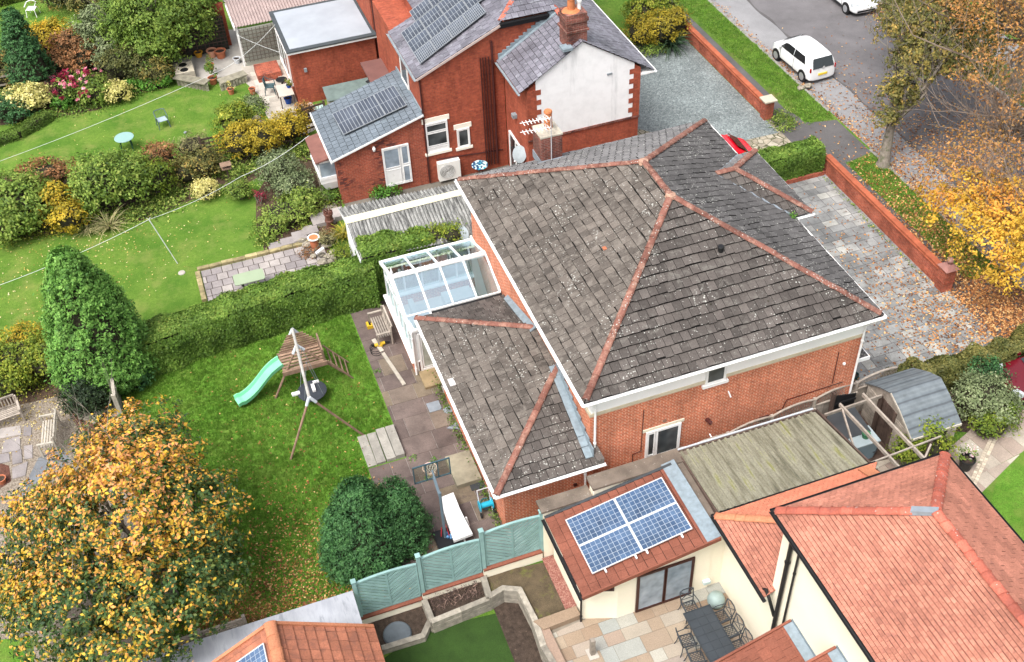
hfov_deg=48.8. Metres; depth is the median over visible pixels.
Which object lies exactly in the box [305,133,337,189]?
bay window
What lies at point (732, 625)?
patio chair
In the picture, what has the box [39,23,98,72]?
garden shrub
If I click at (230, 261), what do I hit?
stone edging
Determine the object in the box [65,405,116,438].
bark bed
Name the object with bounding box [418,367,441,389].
stone step
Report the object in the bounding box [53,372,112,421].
garden shrub
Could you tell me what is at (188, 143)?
garden shrub
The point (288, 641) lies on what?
tiled roof
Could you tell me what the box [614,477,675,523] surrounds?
solar panel
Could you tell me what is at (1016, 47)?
footway
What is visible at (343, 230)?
strap leaf plant
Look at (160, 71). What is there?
garden shrub
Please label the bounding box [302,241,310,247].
rock
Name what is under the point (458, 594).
dead stems
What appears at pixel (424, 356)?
back door
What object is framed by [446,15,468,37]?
solar panel
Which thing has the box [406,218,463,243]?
garden shrub
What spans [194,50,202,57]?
plant pot
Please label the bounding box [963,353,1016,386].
garden shrub
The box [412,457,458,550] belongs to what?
basketball hoop
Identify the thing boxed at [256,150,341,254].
planting bed
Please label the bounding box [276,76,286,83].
round stool
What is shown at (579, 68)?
brick house
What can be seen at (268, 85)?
garden chair
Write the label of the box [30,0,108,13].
garden shrub
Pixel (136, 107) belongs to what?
overhead wire
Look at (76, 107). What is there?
ground cover
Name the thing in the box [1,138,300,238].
shrub border
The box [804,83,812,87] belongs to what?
rock
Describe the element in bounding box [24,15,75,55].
garden shrub
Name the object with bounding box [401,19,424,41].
solar panel
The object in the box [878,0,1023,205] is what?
tree
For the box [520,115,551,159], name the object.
tv aerial
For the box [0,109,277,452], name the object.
fallen leaves
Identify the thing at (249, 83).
neighbour patio bed
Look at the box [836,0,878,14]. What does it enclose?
parked car
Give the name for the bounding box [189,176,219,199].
garden shrub
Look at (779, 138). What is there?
crazy paving
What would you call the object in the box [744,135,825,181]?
hedge
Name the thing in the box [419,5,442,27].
solar panel
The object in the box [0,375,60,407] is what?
hedge border
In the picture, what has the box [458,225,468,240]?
satellite dish
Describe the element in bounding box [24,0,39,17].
garden chair
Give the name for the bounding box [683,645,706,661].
patio chair
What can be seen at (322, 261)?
rock
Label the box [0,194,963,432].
ground cover
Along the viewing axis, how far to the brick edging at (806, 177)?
51.34 m
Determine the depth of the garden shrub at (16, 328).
43.28 m
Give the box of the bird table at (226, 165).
[219,161,231,178]
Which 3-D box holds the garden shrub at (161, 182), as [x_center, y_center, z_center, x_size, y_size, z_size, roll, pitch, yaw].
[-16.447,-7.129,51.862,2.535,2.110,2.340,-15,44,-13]
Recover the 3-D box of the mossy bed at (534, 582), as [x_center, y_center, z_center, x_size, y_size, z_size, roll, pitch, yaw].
[0.587,8.458,36.507,2.371,0.001,2.367,-15,44,-13]
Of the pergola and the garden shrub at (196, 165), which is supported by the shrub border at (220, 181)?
the garden shrub at (196, 165)
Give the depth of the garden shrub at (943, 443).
38.07 m
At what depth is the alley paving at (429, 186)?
52.10 m
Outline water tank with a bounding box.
[848,425,880,458]
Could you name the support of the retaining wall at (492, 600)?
on the ground at (204, 232)
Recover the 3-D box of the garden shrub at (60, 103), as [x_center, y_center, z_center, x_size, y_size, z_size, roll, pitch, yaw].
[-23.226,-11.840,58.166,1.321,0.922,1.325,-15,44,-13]
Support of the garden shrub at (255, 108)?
on the ground at (204, 232)
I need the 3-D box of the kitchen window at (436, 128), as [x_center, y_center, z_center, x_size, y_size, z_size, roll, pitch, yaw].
[-3.371,-8.792,50.730,1.282,1.920,0.110,-15,44,-13]
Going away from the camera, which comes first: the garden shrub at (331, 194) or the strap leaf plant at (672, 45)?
the garden shrub at (331, 194)
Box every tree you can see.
[0,364,254,661]
[82,0,224,70]
[863,0,1023,89]
[864,0,1001,168]
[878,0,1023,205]
[890,0,1023,105]
[914,114,1023,296]
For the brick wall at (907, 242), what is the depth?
48.19 m
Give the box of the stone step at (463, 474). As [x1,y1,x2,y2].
[445,450,481,488]
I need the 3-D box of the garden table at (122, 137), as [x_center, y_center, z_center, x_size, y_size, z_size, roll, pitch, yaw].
[-18.883,-9.186,55.159,0.940,0.702,0.940,-15,44,-13]
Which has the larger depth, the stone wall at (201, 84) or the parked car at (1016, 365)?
the stone wall at (201, 84)
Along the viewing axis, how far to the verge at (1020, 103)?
57.10 m
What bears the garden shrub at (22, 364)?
on the hedge border at (42, 392)
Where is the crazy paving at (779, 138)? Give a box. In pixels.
[637,121,790,150]
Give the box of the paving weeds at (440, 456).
[372,224,873,479]
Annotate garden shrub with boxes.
[0,44,10,86]
[0,81,52,110]
[0,89,39,124]
[0,164,58,250]
[0,319,51,345]
[0,323,52,400]
[8,153,80,188]
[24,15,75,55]
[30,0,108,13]
[30,179,93,235]
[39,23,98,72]
[44,67,112,106]
[44,70,68,99]
[49,92,73,109]
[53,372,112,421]
[63,0,134,70]
[63,142,168,214]
[77,208,98,229]
[91,41,160,84]
[102,78,136,103]
[120,363,157,396]
[123,72,174,92]
[133,54,178,87]
[136,139,186,167]
[138,155,182,195]
[166,36,185,63]
[168,128,212,155]
[168,144,228,187]
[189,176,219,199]
[207,99,258,134]
[212,111,284,159]
[218,173,260,201]
[232,95,268,116]
[242,93,268,111]
[247,182,327,241]
[250,145,318,202]
[252,189,266,203]
[263,103,311,144]
[294,99,316,116]
[295,226,336,259]
[314,228,342,246]
[318,182,343,205]
[326,240,351,260]
[366,183,402,199]
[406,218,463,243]
[439,218,467,235]
[618,0,685,22]
[620,5,693,45]
[637,42,667,56]
[767,111,800,132]
[885,430,932,465]
[897,414,965,459]
[949,367,1023,429]
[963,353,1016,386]
[964,399,1023,439]
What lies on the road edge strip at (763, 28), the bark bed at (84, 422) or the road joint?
the road joint
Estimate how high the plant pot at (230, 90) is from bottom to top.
0.767 m
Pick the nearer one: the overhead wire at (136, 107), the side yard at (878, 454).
the side yard at (878, 454)
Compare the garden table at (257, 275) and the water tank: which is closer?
the water tank
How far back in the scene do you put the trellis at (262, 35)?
60.26 m
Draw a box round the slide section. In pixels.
[442,493,472,542]
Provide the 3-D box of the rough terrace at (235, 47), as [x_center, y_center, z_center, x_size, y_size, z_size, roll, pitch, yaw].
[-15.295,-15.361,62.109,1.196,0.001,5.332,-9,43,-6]
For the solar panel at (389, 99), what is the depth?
50.88 m
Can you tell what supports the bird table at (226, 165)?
on the shrub border at (220, 181)
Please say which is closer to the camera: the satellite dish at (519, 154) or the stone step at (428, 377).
the stone step at (428, 377)
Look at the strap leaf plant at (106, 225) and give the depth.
50.45 m
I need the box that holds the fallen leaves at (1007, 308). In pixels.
[790,113,1023,375]
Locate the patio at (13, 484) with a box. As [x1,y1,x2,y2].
[0,395,156,661]
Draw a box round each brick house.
[269,0,378,103]
[305,0,656,203]
[414,108,886,528]
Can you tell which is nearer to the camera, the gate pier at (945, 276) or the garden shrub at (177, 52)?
the gate pier at (945, 276)
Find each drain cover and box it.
[383,621,411,643]
[470,477,484,490]
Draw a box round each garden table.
[114,132,133,150]
[233,268,264,287]
[275,83,295,108]
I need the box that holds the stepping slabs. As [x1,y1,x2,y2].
[0,425,32,534]
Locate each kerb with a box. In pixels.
[534,606,579,661]
[708,0,992,261]
[879,0,1023,109]
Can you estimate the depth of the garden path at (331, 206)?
51.41 m
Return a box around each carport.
[223,0,325,65]
[677,408,870,512]
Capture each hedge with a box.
[0,0,25,6]
[0,109,54,144]
[137,254,380,378]
[354,224,436,300]
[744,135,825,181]
[882,322,1023,391]
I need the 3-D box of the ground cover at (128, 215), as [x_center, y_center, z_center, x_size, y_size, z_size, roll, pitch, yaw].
[-13.753,-7.175,52.887,9.434,0.621,9.129,6,44,10]
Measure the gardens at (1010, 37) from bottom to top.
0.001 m
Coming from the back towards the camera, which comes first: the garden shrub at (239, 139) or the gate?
the garden shrub at (239, 139)
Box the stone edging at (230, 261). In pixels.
[195,237,320,301]
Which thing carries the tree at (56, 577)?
on the ground at (204, 232)
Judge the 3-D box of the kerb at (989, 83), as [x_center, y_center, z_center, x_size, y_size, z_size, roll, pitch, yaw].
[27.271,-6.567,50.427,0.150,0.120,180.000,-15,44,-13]
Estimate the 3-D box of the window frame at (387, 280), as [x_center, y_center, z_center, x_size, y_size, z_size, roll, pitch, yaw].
[-2.631,-0.991,44.268,3.770,2.350,4.170,-15,44,-13]
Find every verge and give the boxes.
[675,0,835,121]
[852,152,997,280]
[884,0,1023,105]
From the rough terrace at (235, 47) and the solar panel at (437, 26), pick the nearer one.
the solar panel at (437, 26)
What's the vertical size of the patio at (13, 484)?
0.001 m
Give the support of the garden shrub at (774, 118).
on the ground at (204, 232)
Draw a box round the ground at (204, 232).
[0,0,1023,661]
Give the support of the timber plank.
on the patio at (407, 405)
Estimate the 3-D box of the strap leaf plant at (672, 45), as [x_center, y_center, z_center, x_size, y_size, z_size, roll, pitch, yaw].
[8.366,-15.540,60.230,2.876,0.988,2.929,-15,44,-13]
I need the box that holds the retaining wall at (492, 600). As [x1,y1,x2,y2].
[381,575,555,661]
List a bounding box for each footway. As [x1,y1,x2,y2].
[671,0,963,284]
[973,18,1018,67]
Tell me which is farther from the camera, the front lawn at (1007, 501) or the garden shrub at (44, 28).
the garden shrub at (44, 28)
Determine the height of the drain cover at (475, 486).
0.025 m
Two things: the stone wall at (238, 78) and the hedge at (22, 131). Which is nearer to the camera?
the hedge at (22, 131)
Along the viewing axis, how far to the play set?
42.21 m
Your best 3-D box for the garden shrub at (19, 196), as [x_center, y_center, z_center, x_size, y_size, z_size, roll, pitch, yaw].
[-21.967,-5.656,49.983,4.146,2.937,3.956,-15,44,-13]
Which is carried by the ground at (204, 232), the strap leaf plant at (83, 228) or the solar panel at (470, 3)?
the strap leaf plant at (83, 228)
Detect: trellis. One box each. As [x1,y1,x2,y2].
[155,614,247,648]
[174,14,228,58]
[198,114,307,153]
[238,22,279,65]
[296,99,324,134]
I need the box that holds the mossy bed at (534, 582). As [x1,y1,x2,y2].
[487,562,565,618]
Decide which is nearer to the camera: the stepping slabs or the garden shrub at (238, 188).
the stepping slabs
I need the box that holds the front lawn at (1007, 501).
[991,428,1023,539]
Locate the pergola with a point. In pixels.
(844, 410)
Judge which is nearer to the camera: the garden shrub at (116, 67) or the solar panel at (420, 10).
the solar panel at (420, 10)
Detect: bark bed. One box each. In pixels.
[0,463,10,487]
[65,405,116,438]
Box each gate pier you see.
[759,94,777,119]
[934,257,959,292]
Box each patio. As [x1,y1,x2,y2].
[0,395,156,661]
[201,242,329,300]
[241,60,313,126]
[351,299,509,583]
[552,582,751,661]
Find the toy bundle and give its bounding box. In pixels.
[441,524,451,538]
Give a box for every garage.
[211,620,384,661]
[338,183,472,262]
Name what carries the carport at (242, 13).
on the neighbour patio at (270, 97)
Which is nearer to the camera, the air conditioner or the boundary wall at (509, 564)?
the boundary wall at (509, 564)
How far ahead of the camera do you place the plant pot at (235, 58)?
61.07 m
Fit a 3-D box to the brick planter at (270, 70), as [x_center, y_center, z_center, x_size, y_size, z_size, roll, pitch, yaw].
[-12.988,-13.804,60.013,1.250,0.420,1.300,-15,44,-13]
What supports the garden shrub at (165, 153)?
on the shrub border at (220, 181)
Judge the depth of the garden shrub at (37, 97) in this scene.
57.54 m
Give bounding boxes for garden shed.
[861,368,961,463]
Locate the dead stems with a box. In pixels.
[428,581,483,609]
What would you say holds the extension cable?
on the patio at (407, 405)
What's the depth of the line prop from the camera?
48.00 m
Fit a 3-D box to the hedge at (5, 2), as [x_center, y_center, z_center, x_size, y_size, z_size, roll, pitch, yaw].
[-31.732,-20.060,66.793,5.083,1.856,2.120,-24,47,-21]
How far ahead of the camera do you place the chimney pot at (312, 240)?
48.82 m
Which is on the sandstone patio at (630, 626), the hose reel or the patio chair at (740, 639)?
the patio chair at (740, 639)
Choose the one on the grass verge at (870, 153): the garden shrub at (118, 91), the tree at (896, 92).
the tree at (896, 92)
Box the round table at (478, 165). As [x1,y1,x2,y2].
[472,160,487,171]
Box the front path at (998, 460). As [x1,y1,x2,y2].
[876,403,1023,491]
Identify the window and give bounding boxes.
[275,29,293,86]
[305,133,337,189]
[399,57,409,89]
[421,114,451,156]
[453,121,472,150]
[643,418,684,457]
[701,366,728,389]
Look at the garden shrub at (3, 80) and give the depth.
59.78 m
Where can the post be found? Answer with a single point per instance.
(592, 652)
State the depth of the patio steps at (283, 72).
59.98 m
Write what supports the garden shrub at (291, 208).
on the planting bed at (308, 164)
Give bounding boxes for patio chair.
[674,627,697,657]
[678,587,700,623]
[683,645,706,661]
[712,598,735,623]
[721,613,744,638]
[729,627,752,647]
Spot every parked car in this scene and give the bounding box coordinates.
[721,133,751,153]
[772,33,835,82]
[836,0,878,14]
[999,351,1023,409]
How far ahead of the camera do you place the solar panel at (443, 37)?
49.02 m
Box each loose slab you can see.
[426,400,441,412]
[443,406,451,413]
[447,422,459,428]
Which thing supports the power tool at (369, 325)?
on the patio at (407, 405)
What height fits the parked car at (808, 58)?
1.529 m
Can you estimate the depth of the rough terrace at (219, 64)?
61.24 m
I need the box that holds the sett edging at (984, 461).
[971,407,1018,484]
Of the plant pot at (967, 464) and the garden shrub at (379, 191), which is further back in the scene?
the garden shrub at (379, 191)
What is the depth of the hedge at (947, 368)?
41.19 m
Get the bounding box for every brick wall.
[165,2,231,45]
[681,20,762,112]
[823,154,941,283]
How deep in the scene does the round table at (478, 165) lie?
52.02 m
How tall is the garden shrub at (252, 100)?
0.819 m
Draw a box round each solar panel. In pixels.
[236,643,267,661]
[332,105,363,134]
[353,95,384,124]
[373,85,406,114]
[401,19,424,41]
[407,29,431,52]
[409,0,432,20]
[414,41,435,63]
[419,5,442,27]
[426,14,449,37]
[429,0,441,6]
[430,28,452,50]
[437,0,460,13]
[444,0,468,23]
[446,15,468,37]
[463,0,480,8]
[463,2,485,24]
[565,498,626,546]
[579,524,642,573]
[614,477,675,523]
[628,502,692,550]
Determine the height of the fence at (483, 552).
2.570 m
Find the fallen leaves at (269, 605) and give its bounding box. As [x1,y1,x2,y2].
[156,326,432,639]
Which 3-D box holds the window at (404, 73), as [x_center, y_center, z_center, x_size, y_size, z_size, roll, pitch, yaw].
[-4.863,-11.678,50.910,0.060,1.200,1.200,-15,44,-13]
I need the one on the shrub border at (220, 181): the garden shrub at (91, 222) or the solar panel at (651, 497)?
the garden shrub at (91, 222)
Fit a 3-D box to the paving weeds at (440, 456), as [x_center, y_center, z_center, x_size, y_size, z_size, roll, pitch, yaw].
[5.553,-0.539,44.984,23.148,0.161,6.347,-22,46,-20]
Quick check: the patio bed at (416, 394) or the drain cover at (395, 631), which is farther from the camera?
the patio bed at (416, 394)
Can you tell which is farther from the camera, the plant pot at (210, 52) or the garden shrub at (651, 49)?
the plant pot at (210, 52)
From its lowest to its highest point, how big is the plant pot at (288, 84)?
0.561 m
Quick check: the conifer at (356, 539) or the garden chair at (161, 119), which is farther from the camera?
the garden chair at (161, 119)
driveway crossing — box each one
[776,120,870,169]
[951,272,1023,337]
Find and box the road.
[750,0,1023,231]
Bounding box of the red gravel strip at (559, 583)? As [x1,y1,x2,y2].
[542,555,576,608]
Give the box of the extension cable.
[370,343,382,355]
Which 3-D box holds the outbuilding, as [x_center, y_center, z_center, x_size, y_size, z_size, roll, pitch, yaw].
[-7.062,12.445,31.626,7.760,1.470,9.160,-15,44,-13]
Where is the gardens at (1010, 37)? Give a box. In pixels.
[963,0,1022,44]
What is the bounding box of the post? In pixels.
[585,637,599,660]
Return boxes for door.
[381,143,412,186]
[416,333,433,370]
[508,130,523,165]
[635,556,694,612]
[874,398,896,446]
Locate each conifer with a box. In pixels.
[0,6,58,88]
[33,244,160,401]
[313,473,405,588]
[374,472,438,565]
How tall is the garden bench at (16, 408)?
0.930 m
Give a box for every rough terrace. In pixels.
[172,45,236,83]
[226,28,244,75]
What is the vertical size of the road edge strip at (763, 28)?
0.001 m
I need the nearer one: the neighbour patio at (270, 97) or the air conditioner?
the air conditioner
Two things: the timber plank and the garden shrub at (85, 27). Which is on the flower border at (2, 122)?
the garden shrub at (85, 27)
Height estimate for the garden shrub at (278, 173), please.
2.128 m
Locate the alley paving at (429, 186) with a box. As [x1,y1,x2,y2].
[345,163,508,237]
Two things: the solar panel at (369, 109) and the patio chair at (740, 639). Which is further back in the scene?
the solar panel at (369, 109)
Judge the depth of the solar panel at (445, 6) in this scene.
50.38 m
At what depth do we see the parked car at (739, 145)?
51.57 m
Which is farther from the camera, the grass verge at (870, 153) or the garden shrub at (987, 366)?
the grass verge at (870, 153)
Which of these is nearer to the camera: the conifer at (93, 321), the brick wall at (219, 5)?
the conifer at (93, 321)
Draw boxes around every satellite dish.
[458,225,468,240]
[512,145,525,162]
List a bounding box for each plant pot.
[0,474,5,484]
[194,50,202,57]
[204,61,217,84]
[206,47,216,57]
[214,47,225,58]
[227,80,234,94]
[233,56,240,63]
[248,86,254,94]
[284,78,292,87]
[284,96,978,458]
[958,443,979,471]
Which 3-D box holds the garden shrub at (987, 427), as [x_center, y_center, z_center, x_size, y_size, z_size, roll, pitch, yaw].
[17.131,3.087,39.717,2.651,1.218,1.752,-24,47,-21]
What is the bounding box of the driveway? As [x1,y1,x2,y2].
[788,174,993,386]
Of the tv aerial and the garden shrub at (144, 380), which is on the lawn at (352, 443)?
the garden shrub at (144, 380)
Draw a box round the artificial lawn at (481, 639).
[384,613,513,661]
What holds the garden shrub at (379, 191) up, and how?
on the ground at (204, 232)
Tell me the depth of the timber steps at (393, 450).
40.42 m
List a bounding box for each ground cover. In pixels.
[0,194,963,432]
[7,86,307,205]
[94,134,310,249]
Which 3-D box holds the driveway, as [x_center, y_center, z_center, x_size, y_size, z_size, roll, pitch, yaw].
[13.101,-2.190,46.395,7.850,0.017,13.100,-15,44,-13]
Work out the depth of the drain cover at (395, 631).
35.97 m
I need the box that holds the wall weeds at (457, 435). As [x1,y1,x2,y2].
[427,370,503,534]
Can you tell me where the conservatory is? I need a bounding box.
[379,235,501,374]
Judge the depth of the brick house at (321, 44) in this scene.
57.21 m
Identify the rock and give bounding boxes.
[83,414,92,420]
[297,238,306,242]
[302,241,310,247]
[317,252,324,256]
[317,258,327,264]
[797,85,805,89]
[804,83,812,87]
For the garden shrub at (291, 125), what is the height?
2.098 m
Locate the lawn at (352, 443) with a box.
[122,314,407,636]
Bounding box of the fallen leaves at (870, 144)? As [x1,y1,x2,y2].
[715,3,1023,284]
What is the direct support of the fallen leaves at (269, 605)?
on the lawn at (352, 443)
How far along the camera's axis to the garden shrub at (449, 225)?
46.13 m
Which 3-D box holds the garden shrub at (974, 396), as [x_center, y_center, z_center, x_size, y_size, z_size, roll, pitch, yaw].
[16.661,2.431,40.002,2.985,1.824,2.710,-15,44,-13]
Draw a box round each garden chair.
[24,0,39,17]
[153,108,170,129]
[262,76,275,95]
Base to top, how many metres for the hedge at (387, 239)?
2.632 m
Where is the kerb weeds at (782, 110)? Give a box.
[764,105,919,272]
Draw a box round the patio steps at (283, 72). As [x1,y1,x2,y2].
[278,59,291,86]
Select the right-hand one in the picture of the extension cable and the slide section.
the slide section
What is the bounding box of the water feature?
[707,590,724,609]
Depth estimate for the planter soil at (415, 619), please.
36.36 m
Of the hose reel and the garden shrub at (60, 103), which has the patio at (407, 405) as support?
the hose reel
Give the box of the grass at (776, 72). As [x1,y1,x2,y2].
[680,0,997,278]
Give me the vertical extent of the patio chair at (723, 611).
0.972 m
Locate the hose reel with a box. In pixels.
[476,487,494,518]
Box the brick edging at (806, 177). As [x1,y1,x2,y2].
[785,170,824,183]
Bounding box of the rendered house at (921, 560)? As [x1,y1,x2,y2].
[541,451,1023,661]
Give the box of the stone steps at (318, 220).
[268,206,342,248]
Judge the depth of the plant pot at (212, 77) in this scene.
59.27 m
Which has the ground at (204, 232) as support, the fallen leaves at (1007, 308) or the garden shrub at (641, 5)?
the garden shrub at (641, 5)
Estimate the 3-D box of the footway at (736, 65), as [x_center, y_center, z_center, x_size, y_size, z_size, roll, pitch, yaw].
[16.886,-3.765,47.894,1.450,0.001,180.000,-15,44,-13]
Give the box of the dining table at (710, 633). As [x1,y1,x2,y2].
[683,604,735,661]
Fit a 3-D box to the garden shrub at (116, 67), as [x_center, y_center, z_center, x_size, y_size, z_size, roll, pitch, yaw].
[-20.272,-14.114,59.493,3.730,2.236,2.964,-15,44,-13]
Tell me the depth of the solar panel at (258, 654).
31.13 m
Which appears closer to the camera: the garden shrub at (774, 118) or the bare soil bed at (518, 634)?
the bare soil bed at (518, 634)
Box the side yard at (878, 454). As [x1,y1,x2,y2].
[696,410,895,511]
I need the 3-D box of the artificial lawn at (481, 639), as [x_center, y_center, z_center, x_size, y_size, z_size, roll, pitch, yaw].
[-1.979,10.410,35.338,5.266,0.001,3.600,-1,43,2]
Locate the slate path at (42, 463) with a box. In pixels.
[17,448,70,501]
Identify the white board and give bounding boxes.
[315,247,323,253]
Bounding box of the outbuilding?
[138,591,361,661]
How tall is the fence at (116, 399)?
1.500 m
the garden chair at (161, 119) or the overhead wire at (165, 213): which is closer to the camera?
the overhead wire at (165, 213)
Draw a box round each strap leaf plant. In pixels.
[71,218,109,237]
[82,206,131,242]
[329,221,347,242]
[647,29,696,60]
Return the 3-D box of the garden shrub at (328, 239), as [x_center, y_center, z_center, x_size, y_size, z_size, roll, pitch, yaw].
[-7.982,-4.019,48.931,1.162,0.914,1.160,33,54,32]
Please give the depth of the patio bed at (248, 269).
48.21 m
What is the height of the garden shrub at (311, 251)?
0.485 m
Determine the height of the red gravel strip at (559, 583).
0.001 m
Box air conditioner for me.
[436,157,460,181]
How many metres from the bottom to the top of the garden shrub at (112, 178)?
2.965 m
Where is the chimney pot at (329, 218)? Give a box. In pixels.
[323,208,334,229]
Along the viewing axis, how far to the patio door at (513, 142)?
51.48 m
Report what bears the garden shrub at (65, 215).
on the shrub border at (220, 181)
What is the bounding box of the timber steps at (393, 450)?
[357,424,404,467]
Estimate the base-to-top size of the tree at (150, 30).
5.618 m
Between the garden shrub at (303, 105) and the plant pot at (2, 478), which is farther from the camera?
the garden shrub at (303, 105)
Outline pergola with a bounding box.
[824,393,941,466]
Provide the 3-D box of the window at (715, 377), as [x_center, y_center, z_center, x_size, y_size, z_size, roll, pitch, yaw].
[6.592,1.440,36.438,0.927,0.860,0.110,-15,44,-13]
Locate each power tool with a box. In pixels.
[366,321,373,329]
[371,341,389,346]
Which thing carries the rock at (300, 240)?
on the planting bed at (308, 164)
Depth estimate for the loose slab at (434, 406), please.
41.87 m
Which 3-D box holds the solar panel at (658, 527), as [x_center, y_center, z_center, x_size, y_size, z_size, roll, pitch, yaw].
[4.558,6.014,34.703,1.670,0.304,1.116,-15,44,-13]
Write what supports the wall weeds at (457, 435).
on the ground at (204, 232)
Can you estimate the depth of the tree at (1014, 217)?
43.20 m
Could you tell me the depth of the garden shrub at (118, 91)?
58.18 m
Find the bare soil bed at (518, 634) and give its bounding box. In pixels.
[494,602,542,661]
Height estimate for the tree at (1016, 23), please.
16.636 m
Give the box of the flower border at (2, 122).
[0,52,172,124]
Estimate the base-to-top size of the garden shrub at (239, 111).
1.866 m
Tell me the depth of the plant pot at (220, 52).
61.49 m
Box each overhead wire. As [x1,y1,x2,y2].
[1,27,272,160]
[1,136,307,284]
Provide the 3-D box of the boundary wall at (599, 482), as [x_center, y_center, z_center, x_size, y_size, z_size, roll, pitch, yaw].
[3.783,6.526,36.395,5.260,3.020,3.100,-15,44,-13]
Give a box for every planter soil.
[368,606,426,647]
[427,582,484,616]
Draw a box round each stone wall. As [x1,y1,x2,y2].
[172,74,209,90]
[217,70,247,90]
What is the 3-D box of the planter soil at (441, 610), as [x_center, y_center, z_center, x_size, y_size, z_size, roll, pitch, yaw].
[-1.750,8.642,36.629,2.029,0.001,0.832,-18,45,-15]
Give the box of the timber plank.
[372,338,405,385]
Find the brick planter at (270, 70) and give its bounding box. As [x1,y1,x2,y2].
[253,60,281,82]
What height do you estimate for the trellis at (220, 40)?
2.100 m
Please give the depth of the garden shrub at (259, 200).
51.47 m
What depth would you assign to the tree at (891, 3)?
50.16 m
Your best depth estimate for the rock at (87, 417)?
41.99 m
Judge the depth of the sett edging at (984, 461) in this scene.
39.03 m
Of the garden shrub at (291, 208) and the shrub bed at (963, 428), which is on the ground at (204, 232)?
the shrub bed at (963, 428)
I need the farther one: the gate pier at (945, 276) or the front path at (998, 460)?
the gate pier at (945, 276)
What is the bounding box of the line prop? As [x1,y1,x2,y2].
[147,218,177,263]
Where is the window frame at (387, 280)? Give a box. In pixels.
[383,270,419,373]
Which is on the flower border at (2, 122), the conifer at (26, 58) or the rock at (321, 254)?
the conifer at (26, 58)
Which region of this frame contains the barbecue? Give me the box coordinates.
[173,60,195,75]
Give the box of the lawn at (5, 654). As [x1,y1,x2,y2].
[0,636,33,661]
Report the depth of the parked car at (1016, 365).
40.83 m
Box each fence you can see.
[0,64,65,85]
[110,377,125,420]
[350,509,543,616]
[692,366,897,475]
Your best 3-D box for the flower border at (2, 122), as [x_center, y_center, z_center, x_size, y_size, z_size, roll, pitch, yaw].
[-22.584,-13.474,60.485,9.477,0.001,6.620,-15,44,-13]
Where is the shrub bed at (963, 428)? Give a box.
[946,385,976,431]
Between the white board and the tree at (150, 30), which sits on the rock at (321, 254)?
the white board
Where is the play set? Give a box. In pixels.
[233,328,363,459]
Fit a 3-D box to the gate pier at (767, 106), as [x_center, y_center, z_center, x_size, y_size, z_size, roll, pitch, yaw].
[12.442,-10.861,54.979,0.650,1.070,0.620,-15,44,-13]
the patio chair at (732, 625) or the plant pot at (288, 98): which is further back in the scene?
the plant pot at (288, 98)
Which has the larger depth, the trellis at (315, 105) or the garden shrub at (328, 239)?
the trellis at (315, 105)
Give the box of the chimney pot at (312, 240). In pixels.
[307,233,319,248]
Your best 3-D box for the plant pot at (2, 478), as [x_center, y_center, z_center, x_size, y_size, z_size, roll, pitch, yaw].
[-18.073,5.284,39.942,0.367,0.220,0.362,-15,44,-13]
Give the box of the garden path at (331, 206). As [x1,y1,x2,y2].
[317,175,336,211]
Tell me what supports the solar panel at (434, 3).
attached to the brick house at (579, 68)
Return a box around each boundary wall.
[361,549,542,623]
[536,446,713,556]
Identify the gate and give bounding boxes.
[828,391,855,411]
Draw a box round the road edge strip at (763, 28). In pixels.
[710,0,1023,289]
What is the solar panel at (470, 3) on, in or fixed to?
attached to the brick house at (579, 68)
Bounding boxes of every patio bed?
[202,248,327,296]
[244,62,315,133]
[379,321,443,446]
[389,450,525,561]
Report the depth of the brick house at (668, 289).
37.48 m
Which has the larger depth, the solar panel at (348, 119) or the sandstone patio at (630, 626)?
the solar panel at (348, 119)
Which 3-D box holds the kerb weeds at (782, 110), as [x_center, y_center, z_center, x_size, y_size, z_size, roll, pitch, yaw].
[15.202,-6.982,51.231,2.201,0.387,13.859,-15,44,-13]
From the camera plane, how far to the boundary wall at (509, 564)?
36.68 m
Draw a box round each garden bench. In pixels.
[0,394,25,421]
[36,408,61,457]
[367,305,393,346]
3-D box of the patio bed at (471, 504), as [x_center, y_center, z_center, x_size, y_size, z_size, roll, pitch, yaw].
[-2.271,6.013,38.441,4.050,0.001,5.280,-15,44,-13]
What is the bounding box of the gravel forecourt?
[635,41,777,139]
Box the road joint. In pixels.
[747,0,1008,231]
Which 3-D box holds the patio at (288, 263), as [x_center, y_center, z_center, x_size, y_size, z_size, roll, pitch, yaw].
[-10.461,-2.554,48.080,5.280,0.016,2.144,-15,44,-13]

